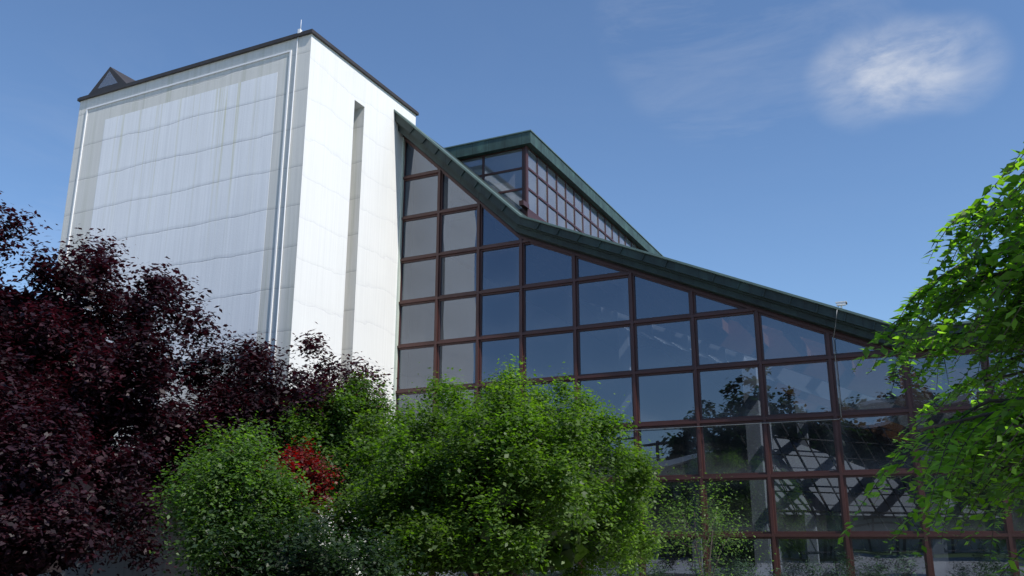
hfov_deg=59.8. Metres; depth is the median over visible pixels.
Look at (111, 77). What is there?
skylight
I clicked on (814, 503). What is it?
curtain wall glass
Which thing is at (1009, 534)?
curtain wall frames
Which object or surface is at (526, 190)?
lantern frames
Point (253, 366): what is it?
small plum tree
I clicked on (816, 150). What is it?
sky
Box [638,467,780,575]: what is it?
shrub
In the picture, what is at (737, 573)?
juniper shrub
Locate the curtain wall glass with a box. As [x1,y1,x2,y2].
[398,143,1023,575]
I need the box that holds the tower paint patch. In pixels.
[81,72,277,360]
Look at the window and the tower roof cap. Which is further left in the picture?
the tower roof cap
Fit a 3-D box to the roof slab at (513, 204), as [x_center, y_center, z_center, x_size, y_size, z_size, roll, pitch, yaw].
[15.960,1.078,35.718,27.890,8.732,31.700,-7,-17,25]
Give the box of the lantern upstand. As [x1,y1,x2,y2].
[521,210,541,220]
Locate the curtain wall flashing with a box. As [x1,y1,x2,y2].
[391,137,404,470]
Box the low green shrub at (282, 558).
[160,493,423,575]
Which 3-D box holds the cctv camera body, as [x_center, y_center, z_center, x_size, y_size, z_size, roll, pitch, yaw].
[7.666,0.404,20.710,0.250,0.165,0.110,-7,-17,25]
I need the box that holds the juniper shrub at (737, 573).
[522,545,1023,575]
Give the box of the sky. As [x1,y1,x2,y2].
[0,0,1023,325]
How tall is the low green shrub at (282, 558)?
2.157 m
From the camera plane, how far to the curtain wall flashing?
27.07 m
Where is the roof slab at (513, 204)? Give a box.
[428,136,526,216]
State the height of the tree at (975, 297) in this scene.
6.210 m
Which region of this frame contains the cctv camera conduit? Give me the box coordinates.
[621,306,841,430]
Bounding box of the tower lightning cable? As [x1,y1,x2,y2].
[272,26,301,378]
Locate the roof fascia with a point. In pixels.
(848, 322)
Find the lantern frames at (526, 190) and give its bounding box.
[460,146,640,249]
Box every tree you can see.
[0,191,243,557]
[113,322,402,545]
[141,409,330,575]
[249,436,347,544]
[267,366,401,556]
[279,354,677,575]
[834,142,1023,575]
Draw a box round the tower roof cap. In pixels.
[77,29,418,115]
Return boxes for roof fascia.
[394,109,1018,350]
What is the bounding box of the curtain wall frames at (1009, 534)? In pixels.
[395,136,1023,575]
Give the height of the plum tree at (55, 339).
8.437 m
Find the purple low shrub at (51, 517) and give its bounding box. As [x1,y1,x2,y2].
[0,359,186,575]
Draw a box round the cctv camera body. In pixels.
[835,301,846,308]
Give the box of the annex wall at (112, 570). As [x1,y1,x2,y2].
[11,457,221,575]
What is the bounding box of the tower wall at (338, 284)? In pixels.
[54,34,415,574]
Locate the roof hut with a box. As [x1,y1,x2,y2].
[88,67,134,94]
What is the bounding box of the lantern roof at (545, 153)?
[445,130,662,255]
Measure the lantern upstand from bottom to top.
1.320 m
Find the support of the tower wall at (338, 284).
on the ground
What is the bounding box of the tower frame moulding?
[64,50,291,362]
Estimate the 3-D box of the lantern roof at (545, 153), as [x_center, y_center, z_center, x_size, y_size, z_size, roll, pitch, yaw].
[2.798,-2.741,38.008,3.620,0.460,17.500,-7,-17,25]
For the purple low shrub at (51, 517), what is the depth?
13.18 m
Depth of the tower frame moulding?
24.80 m

